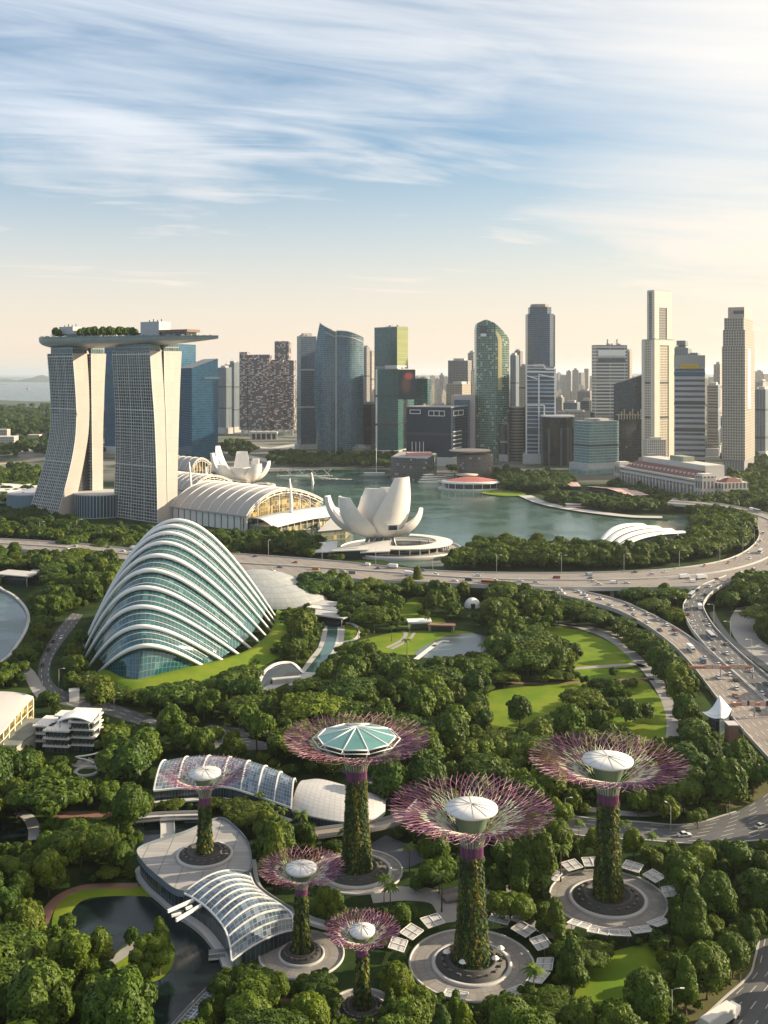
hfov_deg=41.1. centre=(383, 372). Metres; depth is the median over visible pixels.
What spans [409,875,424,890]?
shrub
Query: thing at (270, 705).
tree
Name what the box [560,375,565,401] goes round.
apartment block
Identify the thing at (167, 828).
footbridge
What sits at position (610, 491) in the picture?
market hall
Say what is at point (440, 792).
tree
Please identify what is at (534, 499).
promenade
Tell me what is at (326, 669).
tree
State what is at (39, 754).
tree
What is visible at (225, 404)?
apartment tower
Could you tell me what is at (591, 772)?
tree
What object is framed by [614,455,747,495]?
colonial hotel
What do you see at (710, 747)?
tree
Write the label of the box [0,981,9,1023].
tree
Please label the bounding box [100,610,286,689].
grass bank
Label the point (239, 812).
tree
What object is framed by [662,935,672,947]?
shrub
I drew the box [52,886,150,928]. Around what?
pond bank
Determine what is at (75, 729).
terraced building
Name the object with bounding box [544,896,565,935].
tree
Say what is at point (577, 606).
tree
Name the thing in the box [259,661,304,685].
sunken entrance
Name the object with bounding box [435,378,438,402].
apartment block
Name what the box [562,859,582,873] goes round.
shade panel
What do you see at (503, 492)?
waterfront lawn
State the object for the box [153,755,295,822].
exhibition hall
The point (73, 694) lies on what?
utility kiosk
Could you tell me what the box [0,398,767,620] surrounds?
woodland
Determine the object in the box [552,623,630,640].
footpath
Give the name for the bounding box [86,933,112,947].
tree
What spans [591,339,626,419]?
office tower
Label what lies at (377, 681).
tree
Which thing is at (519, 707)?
tree
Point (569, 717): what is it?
tree
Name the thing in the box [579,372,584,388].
apartment block
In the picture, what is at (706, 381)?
apartment block
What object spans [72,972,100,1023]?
tree
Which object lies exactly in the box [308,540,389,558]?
entrance pavilion
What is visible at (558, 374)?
apartment block
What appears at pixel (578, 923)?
shade panel
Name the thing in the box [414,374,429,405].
office block
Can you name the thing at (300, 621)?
tree
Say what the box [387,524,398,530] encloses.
window frame
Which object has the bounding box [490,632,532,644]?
tree
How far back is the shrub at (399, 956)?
255.44 m
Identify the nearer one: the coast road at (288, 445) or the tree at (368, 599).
the tree at (368, 599)
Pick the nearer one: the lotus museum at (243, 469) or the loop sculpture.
the loop sculpture
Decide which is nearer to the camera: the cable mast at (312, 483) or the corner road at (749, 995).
the corner road at (749, 995)
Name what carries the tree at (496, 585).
on the ground at (344, 971)
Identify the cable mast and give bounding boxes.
[178,462,206,486]
[262,479,338,512]
[293,472,334,492]
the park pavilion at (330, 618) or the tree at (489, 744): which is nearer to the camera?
the tree at (489, 744)
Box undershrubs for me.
[0,649,763,1023]
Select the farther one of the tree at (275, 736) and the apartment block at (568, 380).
the apartment block at (568, 380)
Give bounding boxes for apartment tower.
[218,364,232,433]
[227,359,240,432]
[364,346,369,403]
[370,350,373,402]
[714,362,721,415]
[756,377,767,386]
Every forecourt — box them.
[72,749,101,768]
[264,683,289,690]
[370,835,425,868]
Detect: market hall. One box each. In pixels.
[560,482,580,489]
[586,486,649,497]
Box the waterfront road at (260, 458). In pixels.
[222,452,273,461]
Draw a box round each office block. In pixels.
[364,398,375,450]
[406,403,467,466]
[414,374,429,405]
[499,422,509,460]
[556,395,563,414]
[557,407,591,420]
[563,400,579,409]
[569,417,618,474]
[577,389,591,411]
[581,398,590,411]
[643,437,665,456]
[706,382,721,455]
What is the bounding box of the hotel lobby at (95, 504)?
[74,489,117,518]
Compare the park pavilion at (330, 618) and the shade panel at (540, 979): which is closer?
the shade panel at (540, 979)
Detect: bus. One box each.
[481,579,493,583]
[688,590,694,597]
[706,630,715,639]
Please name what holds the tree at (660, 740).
on the ground at (344, 971)
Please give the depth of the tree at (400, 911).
273.95 m
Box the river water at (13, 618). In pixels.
[0,590,26,659]
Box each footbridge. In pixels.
[135,810,211,824]
[159,814,174,837]
[172,988,213,1023]
[276,468,332,476]
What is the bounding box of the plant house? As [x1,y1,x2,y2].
[724,721,738,742]
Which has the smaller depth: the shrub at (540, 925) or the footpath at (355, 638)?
the shrub at (540, 925)
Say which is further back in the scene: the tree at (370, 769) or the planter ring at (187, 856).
the tree at (370, 769)
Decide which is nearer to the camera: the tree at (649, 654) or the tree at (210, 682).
the tree at (210, 682)
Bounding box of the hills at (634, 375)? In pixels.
[415,373,712,379]
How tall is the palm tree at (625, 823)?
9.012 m
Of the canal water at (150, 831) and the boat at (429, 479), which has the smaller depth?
the canal water at (150, 831)
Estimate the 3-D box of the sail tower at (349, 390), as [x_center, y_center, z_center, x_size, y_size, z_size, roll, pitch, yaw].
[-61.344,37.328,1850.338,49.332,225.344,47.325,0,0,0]
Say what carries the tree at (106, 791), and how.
on the ground at (344, 971)
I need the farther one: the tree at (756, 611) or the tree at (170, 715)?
the tree at (756, 611)
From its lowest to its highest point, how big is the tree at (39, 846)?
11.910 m
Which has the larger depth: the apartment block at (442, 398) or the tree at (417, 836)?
the apartment block at (442, 398)
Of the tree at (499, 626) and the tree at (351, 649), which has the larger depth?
the tree at (499, 626)
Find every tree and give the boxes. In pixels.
[0,555,14,565]
[0,668,13,688]
[0,745,18,759]
[0,751,13,783]
[0,783,5,804]
[0,854,12,861]
[0,856,33,879]
[0,875,21,913]
[0,921,47,995]
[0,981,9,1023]
[2,769,91,817]
[2,776,25,817]
[4,898,47,932]
[4,957,75,1023]
[7,869,34,898]
[12,748,37,779]
[17,851,36,863]
[18,748,43,767]
[29,765,53,779]
[30,829,51,855]
[30,948,50,960]
[31,615,54,628]
[32,848,66,896]
[37,566,67,575]
[38,562,66,568]
[38,572,65,583]
[41,584,70,594]
[45,925,108,984]
[47,822,115,874]
[47,929,62,961]
[50,553,84,565]
[51,327,58,335]
[52,762,72,776]
[55,329,61,336]
[55,534,87,544]
[60,655,72,670]
[61,548,93,557]
[61,817,89,828]
[68,562,93,574]
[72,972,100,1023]
[74,673,110,689]
[76,328,83,336]
[77,670,100,675]
[80,964,157,1023]
[84,327,91,335]
[84,675,115,711]
[86,819,101,823]
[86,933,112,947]
[90,571,103,575]
[91,326,98,335]
[93,741,120,771]
[95,780,119,818]
[96,766,107,778]
[99,326,105,335]
[100,724,131,744]
[102,732,128,749]
[105,326,113,334]
[105,561,123,573]
[107,840,130,867]
[108,738,151,783]
[111,781,151,828]
[114,326,122,335]
[122,328,128,335]
[128,327,135,335]
[128,931,169,982]
[129,726,162,761]
[143,681,206,708]
[151,916,174,975]
[155,703,186,739]
[170,721,192,754]
[184,688,220,722]
[189,726,217,755]
[197,676,217,688]
[198,1002,217,1023]
[208,977,213,993]
[209,725,225,741]
[212,972,236,998]
[213,670,238,691]
[219,795,248,810]
[221,694,266,716]
[222,799,266,831]
[222,1005,309,1023]
[224,967,280,1017]
[225,677,264,699]
[226,663,264,678]
[229,963,246,982]
[237,702,275,752]
[251,805,278,836]
[252,791,264,799]
[254,815,296,855]
[258,822,289,891]
[259,696,281,718]
[263,801,274,807]
[265,722,323,765]
[273,717,297,728]
[275,971,289,998]
[277,806,287,815]
[279,690,346,724]
[284,637,306,659]
[289,610,313,637]
[289,989,331,1023]
[292,677,327,692]
[292,810,309,844]
[295,571,335,584]
[295,610,317,622]
[296,578,334,593]
[299,967,337,993]
[310,885,337,919]
[313,712,365,727]
[315,659,336,679]
[318,674,379,699]
[318,755,344,779]
[319,985,343,1011]
[321,689,333,695]
[328,653,347,661]
[329,576,354,589]
[333,664,357,678]
[335,701,375,718]
[338,641,354,653]
[339,653,368,677]
[340,593,378,606]
[348,641,358,653]
[351,605,396,632]
[353,627,363,641]
[354,640,381,672]
[355,577,384,590]
[355,690,378,703]
[363,674,387,689]
[364,712,435,743]
[367,752,392,777]
[371,757,407,806]
[374,698,396,715]
[374,873,393,905]
[376,655,399,677]
[377,1003,391,1019]
[378,589,404,604]
[378,1013,415,1023]
[379,959,414,1000]
[381,881,399,909]
[387,660,412,680]
[387,678,416,710]
[390,901,411,929]
[390,993,431,1023]
[392,656,415,666]
[393,742,407,758]
[399,669,446,688]
[399,819,413,835]
[402,842,416,873]
[403,684,437,717]
[407,732,445,771]
[407,754,447,795]
[408,811,456,841]
[409,984,436,1018]
[411,726,443,751]
[416,810,450,859]
[417,665,464,683]
[418,855,458,893]
[419,715,438,725]
[422,787,454,816]
[426,656,453,666]
[430,870,452,911]
[430,1002,451,1023]
[431,682,454,714]
[436,713,469,749]
[439,703,470,726]
[446,788,458,797]
[447,988,460,1023]
[448,681,466,704]
[449,736,478,762]
[453,656,474,675]
[454,1001,473,1023]
[459,750,520,781]
[459,775,496,802]
[462,669,492,696]
[462,691,489,709]
[465,702,486,724]
[468,656,507,674]
[474,708,493,730]
[475,736,501,752]
[477,730,512,742]
[479,597,518,606]
[482,995,490,1019]
[483,635,515,663]
[483,989,554,1023]
[485,809,507,852]
[486,890,536,929]
[487,670,520,686]
[488,580,520,593]
[490,619,511,634]
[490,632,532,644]
[490,836,513,879]
[494,542,510,547]
[495,740,536,768]
[496,602,517,618]
[497,584,517,599]
[497,609,524,627]
[498,774,544,816]
[504,648,551,679]
[505,694,532,724]
[506,820,534,843]
[507,731,558,752]
[508,835,537,893]
[512,767,529,787]
[515,588,556,597]
[516,637,561,650]
[520,961,548,986]
[521,630,556,641]
[521,811,547,826]
[522,984,574,1022]
[524,624,544,630]
[526,717,554,739]
[528,746,552,772]
[530,753,567,802]
[530,824,558,889]
[536,874,552,900]
[541,714,556,731]
[542,816,572,860]
[544,642,567,669]
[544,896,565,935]
[545,796,574,822]
[551,936,610,969]
[552,703,586,735]
[553,843,570,881]
[554,933,589,995]
[556,600,595,621]
[557,746,595,778]
[558,687,608,710]
[560,995,601,1023]
[566,776,592,794]
[568,726,598,749]
[573,819,585,833]
[578,607,614,628]
[584,826,596,849]
[589,728,601,748]
[595,939,613,957]
[596,997,640,1023]
[598,731,645,750]
[610,617,637,626]
[614,740,638,773]
[619,587,657,607]
[619,819,631,847]
[622,745,656,788]
[622,827,644,858]
[622,965,670,1023]
[627,784,649,818]
[636,597,670,614]
[640,846,663,866]
[644,646,660,664]
[646,832,661,848]
[647,737,669,765]
[648,637,668,649]
[650,761,662,789]
[651,647,679,688]
[654,969,673,986]
[655,587,690,606]
[660,544,693,561]
[662,777,704,814]
[662,849,704,901]
[663,662,694,699]
[663,740,710,771]
[665,952,683,978]
[666,985,677,1014]
[670,955,699,1016]
[671,693,695,702]
[671,693,698,721]
[675,884,713,944]
[677,765,706,795]
[677,871,698,883]
[678,716,710,742]
[684,671,693,686]
[684,940,730,999]
[686,807,707,828]
[686,841,716,882]
[693,735,722,762]
[697,869,738,918]
[703,755,748,812]
[710,839,730,862]
[716,931,750,979]
[718,838,767,874]
[723,591,740,610]
[726,590,749,606]
[726,739,756,765]
[734,867,767,914]
[737,758,767,796]
[738,603,766,621]
[739,914,758,956]
[759,586,767,593]
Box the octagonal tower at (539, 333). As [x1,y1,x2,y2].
[525,304,554,429]
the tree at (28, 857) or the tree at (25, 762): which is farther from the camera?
the tree at (25, 762)
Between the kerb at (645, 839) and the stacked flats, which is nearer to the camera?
the kerb at (645, 839)
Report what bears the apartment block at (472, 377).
on the ground at (344, 971)
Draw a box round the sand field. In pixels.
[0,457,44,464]
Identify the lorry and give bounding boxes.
[386,563,397,568]
[404,570,412,575]
[678,573,690,578]
[686,643,695,651]
[695,574,707,579]
[698,603,702,609]
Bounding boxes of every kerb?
[403,793,767,843]
[502,802,736,824]
[695,940,759,1023]
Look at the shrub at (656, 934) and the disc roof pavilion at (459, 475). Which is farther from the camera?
the disc roof pavilion at (459, 475)
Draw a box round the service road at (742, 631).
[730,607,767,664]
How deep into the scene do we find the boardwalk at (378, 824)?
326.95 m
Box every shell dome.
[241,569,297,584]
[256,583,327,614]
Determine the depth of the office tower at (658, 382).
1654.92 m
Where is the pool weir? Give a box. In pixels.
[414,642,438,658]
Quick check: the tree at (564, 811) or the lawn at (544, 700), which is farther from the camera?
the lawn at (544, 700)
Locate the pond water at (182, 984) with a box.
[71,896,221,1023]
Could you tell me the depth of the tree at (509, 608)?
590.10 m
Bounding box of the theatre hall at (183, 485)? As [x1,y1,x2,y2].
[177,471,231,496]
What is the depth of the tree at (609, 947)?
259.57 m
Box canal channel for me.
[305,625,337,671]
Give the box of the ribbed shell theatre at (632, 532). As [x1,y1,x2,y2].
[600,523,685,551]
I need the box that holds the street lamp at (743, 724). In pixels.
[743,715,751,738]
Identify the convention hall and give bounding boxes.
[171,480,322,531]
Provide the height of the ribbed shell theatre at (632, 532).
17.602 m
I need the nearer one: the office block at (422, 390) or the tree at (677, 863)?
the tree at (677, 863)
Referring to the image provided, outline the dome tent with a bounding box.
[464,598,479,608]
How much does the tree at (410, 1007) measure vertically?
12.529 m
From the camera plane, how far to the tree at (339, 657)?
504.81 m
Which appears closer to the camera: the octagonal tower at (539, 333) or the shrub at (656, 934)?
the shrub at (656, 934)
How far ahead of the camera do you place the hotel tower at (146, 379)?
1031.92 m
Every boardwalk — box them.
[314,799,421,848]
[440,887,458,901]
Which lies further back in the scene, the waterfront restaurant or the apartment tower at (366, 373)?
the apartment tower at (366, 373)
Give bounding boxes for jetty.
[208,949,224,960]
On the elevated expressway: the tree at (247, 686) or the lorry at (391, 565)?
the lorry at (391, 565)
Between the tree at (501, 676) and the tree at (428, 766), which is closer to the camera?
the tree at (428, 766)
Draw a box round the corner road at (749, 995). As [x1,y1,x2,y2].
[719,938,767,1023]
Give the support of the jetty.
attached to the garden gallery
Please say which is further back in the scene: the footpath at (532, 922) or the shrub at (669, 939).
the footpath at (532, 922)
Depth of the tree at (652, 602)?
629.62 m
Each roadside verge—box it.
[670,954,757,1023]
[680,781,767,809]
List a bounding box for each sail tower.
[314,322,335,455]
[336,330,363,454]
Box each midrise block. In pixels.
[352,444,368,455]
[705,442,711,454]
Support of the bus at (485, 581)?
on the elevated expressway
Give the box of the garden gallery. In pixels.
[135,817,349,967]
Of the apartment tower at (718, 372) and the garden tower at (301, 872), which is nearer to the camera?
the garden tower at (301, 872)
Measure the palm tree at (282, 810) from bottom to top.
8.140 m
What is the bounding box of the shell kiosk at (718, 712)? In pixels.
[703,695,730,733]
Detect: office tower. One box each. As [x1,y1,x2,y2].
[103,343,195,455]
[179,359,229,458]
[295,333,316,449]
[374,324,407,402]
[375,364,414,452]
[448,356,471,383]
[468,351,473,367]
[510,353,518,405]
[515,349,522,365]
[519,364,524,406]
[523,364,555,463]
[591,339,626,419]
[614,374,641,461]
[627,349,631,378]
[638,290,673,460]
[674,341,699,354]
[674,355,704,461]
[755,386,767,454]
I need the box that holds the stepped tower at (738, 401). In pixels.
[722,307,754,475]
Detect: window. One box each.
[389,525,396,529]
[480,325,486,332]
[733,310,743,313]
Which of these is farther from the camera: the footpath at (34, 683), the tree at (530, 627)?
the tree at (530, 627)
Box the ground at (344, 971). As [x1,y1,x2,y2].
[0,375,767,1023]
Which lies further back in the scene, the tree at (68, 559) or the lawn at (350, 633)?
the tree at (68, 559)
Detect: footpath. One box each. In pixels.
[14,810,40,839]
[22,668,44,696]
[43,883,138,923]
[53,811,111,817]
[110,941,133,963]
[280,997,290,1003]
[335,622,360,643]
[371,886,456,922]
[386,631,407,647]
[390,632,415,648]
[485,868,570,896]
[495,677,653,684]
[509,912,574,938]
[530,618,680,737]
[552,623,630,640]
[562,663,644,669]
[576,802,684,816]
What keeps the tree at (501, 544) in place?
on the ground at (344, 971)
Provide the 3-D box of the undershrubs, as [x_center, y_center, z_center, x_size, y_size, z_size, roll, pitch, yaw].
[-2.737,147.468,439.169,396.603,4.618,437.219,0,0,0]
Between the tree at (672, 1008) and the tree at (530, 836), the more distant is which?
the tree at (530, 836)
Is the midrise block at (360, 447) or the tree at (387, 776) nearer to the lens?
the tree at (387, 776)
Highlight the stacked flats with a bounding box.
[239,341,295,434]
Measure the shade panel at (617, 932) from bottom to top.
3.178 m
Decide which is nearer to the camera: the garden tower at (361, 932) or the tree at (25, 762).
the garden tower at (361, 932)
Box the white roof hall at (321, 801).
[291,779,385,838]
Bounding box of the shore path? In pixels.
[269,466,383,468]
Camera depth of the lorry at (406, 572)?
709.97 m
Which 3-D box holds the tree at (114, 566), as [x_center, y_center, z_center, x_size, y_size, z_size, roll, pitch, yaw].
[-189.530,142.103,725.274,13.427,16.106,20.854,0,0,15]
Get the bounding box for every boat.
[360,448,389,477]
[417,474,440,483]
[434,474,449,479]
[444,475,456,478]
[563,503,586,508]
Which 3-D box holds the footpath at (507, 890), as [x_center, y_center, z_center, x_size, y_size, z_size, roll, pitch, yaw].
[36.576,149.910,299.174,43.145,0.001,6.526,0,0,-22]
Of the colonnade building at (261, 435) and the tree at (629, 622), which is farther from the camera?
the colonnade building at (261, 435)
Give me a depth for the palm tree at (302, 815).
324.42 m
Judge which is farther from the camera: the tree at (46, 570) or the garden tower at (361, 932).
the tree at (46, 570)
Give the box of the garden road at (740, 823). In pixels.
[207,725,767,842]
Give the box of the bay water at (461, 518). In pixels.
[209,469,693,566]
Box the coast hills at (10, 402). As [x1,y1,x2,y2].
[0,400,49,406]
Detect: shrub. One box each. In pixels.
[3,876,8,885]
[58,912,76,927]
[59,820,66,826]
[99,945,114,961]
[201,997,214,1008]
[291,993,299,998]
[295,973,307,987]
[337,901,346,915]
[338,893,343,903]
[388,951,407,965]
[400,759,408,766]
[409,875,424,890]
[474,1011,483,1023]
[478,1004,484,1015]
[487,866,496,876]
[535,916,550,932]
[551,973,562,984]
[577,802,590,813]
[648,929,663,938]
[649,844,659,851]
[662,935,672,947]
[664,839,678,847]
[703,801,716,813]
[725,924,739,933]
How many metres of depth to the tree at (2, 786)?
346.11 m
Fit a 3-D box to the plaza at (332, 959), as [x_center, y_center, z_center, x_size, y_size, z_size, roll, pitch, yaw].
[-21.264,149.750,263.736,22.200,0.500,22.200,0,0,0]
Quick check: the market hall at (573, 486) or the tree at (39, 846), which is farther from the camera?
the market hall at (573, 486)
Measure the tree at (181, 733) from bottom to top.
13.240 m
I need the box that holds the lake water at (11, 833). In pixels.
[0,822,35,843]
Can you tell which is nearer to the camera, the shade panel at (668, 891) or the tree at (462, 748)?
the shade panel at (668, 891)
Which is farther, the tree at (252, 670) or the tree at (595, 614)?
the tree at (595, 614)
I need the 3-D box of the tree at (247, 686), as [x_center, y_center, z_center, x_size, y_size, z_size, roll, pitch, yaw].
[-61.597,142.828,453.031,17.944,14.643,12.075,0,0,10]
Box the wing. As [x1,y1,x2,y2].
[0,718,41,750]
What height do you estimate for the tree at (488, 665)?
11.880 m
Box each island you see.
[0,375,48,381]
[0,377,21,378]
[115,941,174,981]
[340,538,459,560]
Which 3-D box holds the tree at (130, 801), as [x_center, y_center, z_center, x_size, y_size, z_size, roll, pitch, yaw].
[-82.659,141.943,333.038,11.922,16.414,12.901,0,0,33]
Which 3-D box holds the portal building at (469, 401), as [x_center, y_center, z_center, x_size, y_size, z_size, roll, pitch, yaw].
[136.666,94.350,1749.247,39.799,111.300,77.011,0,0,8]
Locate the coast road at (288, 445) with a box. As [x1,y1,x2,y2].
[258,444,294,448]
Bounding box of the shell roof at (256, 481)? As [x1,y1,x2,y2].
[232,479,268,485]
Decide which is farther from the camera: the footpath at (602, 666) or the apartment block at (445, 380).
the apartment block at (445, 380)
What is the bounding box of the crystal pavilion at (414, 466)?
[390,451,437,480]
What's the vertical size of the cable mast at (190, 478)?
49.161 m
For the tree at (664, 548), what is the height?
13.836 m
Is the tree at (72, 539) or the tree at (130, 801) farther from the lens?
the tree at (72, 539)
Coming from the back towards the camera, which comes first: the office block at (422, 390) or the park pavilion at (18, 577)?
the office block at (422, 390)
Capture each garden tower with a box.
[158,753,249,855]
[257,845,344,954]
[282,711,430,875]
[324,907,400,1011]
[389,772,554,969]
[528,729,689,902]
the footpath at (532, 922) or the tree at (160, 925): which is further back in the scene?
the footpath at (532, 922)
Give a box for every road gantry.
[688,664,752,677]
[730,701,767,717]
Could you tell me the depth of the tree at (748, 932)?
260.23 m
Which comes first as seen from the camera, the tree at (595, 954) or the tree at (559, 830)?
the tree at (595, 954)
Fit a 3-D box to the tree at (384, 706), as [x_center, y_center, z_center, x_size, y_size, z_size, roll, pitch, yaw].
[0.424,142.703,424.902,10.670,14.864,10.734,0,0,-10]
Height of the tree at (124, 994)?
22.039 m
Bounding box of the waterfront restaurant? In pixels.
[438,477,504,490]
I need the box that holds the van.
[700,657,706,663]
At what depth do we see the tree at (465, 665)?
482.91 m
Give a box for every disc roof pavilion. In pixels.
[449,448,492,478]
[455,473,477,477]
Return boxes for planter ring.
[176,841,232,868]
[278,941,324,967]
[321,855,391,888]
[337,995,383,1022]
[431,942,511,987]
[568,878,648,919]
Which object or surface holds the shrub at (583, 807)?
on the ground at (344, 971)
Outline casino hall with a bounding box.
[178,456,211,473]
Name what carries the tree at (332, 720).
on the ground at (344, 971)
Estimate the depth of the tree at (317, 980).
244.57 m
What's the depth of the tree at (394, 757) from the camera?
380.64 m
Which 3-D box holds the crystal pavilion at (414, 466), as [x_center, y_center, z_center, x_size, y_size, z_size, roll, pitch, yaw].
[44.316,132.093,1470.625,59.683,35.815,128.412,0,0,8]
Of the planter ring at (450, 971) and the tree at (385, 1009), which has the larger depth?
the planter ring at (450, 971)
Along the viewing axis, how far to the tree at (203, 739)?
395.08 m
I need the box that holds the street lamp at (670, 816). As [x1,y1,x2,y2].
[664,801,670,832]
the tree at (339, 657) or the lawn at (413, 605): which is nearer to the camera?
the tree at (339, 657)
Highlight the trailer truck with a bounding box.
[699,1000,740,1023]
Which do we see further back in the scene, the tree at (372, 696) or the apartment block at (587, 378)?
the apartment block at (587, 378)
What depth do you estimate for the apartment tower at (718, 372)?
2405.13 m
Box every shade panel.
[388,936,407,952]
[400,923,423,939]
[420,913,444,932]
[444,988,468,1003]
[488,913,512,924]
[506,984,524,995]
[511,920,536,942]
[526,971,550,983]
[529,934,551,956]
[536,957,553,970]
[549,870,562,886]
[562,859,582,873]
[566,918,591,928]
[581,857,594,869]
[587,926,609,941]
[608,929,630,936]
[622,860,643,876]
[628,925,651,940]
[642,869,663,888]
[646,917,669,929]
[660,885,679,897]
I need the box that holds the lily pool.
[415,633,485,657]
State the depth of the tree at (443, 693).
436.67 m
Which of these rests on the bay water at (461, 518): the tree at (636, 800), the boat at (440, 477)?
the boat at (440, 477)
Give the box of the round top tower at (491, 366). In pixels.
[474,320,508,460]
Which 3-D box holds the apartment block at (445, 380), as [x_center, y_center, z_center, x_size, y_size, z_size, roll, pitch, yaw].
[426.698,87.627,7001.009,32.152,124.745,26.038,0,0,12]
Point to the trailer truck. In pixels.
(725, 1012)
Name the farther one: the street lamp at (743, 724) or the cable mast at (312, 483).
the cable mast at (312, 483)
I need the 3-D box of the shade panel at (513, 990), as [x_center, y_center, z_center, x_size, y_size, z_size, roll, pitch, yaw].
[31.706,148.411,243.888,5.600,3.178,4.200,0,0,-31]
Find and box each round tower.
[509,406,525,459]
[540,415,574,465]
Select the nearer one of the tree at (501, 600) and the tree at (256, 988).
the tree at (256, 988)
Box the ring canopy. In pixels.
[388,534,452,555]
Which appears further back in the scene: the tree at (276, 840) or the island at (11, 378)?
the island at (11, 378)
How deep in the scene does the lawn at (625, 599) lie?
679.32 m
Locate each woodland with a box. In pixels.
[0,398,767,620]
[0,532,767,1023]
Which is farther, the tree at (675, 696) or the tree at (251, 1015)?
the tree at (675, 696)
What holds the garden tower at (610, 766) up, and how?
on the ground at (344, 971)
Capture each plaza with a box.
[258,930,344,979]
[310,850,402,894]
[329,988,393,1013]
[409,929,533,1002]
[549,869,668,930]
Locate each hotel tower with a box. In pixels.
[31,347,105,514]
[112,344,181,522]
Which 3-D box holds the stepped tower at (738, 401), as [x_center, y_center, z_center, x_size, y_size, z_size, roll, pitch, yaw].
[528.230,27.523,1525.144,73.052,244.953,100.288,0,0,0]
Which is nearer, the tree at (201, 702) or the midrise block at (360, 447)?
the tree at (201, 702)
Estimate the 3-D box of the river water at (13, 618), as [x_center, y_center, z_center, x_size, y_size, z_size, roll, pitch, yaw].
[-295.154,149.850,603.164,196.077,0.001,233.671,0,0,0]
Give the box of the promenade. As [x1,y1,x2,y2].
[518,495,662,517]
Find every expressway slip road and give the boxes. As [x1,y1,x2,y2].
[474,581,767,759]
[683,575,767,700]
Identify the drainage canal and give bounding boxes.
[709,611,767,670]
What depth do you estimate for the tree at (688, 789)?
345.27 m
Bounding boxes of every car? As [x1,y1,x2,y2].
[677,831,691,837]
[754,822,767,828]
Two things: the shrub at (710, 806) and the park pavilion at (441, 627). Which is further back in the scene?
the park pavilion at (441, 627)
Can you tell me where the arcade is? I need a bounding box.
[250,506,339,530]
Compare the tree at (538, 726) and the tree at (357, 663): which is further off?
the tree at (357, 663)
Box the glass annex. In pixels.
[318,518,349,539]
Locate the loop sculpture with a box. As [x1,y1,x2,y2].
[73,752,98,776]
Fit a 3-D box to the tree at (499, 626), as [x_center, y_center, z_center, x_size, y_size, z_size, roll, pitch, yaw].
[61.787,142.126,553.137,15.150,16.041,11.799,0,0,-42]
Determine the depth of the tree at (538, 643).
518.97 m
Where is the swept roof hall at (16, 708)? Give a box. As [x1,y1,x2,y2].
[0,691,33,744]
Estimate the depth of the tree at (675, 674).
456.44 m
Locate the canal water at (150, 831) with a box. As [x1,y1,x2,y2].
[131,820,197,848]
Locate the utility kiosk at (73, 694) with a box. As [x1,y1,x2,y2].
[69,688,79,701]
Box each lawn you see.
[344,624,356,640]
[359,629,474,654]
[398,597,445,626]
[481,489,525,495]
[485,679,665,741]
[546,626,633,668]
[546,669,642,679]
[559,936,688,1023]
[587,591,650,610]
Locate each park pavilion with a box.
[0,569,39,586]
[31,570,39,580]
[304,600,337,606]
[306,605,338,611]
[315,609,351,627]
[406,618,431,630]
[428,622,455,631]
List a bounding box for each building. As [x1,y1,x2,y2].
[0,429,9,435]
[0,436,18,443]
[7,487,36,508]
[27,434,41,441]
[32,707,103,752]
[249,431,277,439]
[451,395,475,447]
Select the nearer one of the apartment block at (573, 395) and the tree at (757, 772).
the tree at (757, 772)
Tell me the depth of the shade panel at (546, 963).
255.30 m
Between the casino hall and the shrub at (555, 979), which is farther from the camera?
the casino hall
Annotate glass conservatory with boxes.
[83,518,275,678]
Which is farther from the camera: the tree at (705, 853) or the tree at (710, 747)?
the tree at (710, 747)
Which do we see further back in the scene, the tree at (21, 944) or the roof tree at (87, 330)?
the roof tree at (87, 330)
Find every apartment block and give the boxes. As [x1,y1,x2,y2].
[430,375,434,392]
[430,385,433,403]
[430,390,432,404]
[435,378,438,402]
[437,388,438,404]
[439,373,443,394]
[439,395,445,404]
[444,376,447,384]
[446,378,471,404]
[471,368,473,394]
[556,372,560,390]
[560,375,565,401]
[566,370,571,400]
[572,368,577,395]
[572,392,575,399]
[577,384,583,389]
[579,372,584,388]
[584,369,589,388]
[705,378,707,403]
[708,377,712,384]
[755,370,762,386]
[761,374,767,381]
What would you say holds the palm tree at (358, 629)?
on the ground at (344, 971)
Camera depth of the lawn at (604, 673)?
508.37 m
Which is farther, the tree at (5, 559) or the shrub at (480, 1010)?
the tree at (5, 559)
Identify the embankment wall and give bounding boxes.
[0,586,29,661]
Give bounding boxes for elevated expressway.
[0,498,767,590]
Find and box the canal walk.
[289,625,344,684]
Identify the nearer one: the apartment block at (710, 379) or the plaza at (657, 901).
the plaza at (657, 901)
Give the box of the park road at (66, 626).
[38,613,267,749]
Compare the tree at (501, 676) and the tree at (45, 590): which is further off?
the tree at (45, 590)
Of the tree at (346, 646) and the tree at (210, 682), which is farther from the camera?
the tree at (346, 646)
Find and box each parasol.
[443,949,450,958]
[459,959,465,966]
[491,955,498,962]
[497,945,503,954]
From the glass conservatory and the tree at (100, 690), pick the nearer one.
the tree at (100, 690)
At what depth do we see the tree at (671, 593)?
645.51 m
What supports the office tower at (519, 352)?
on the ground at (344, 971)
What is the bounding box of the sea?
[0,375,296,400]
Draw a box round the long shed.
[0,483,36,502]
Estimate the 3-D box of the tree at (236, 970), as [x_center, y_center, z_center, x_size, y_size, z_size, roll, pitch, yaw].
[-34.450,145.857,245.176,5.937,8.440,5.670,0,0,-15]
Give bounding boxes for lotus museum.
[210,446,275,485]
[325,476,422,550]

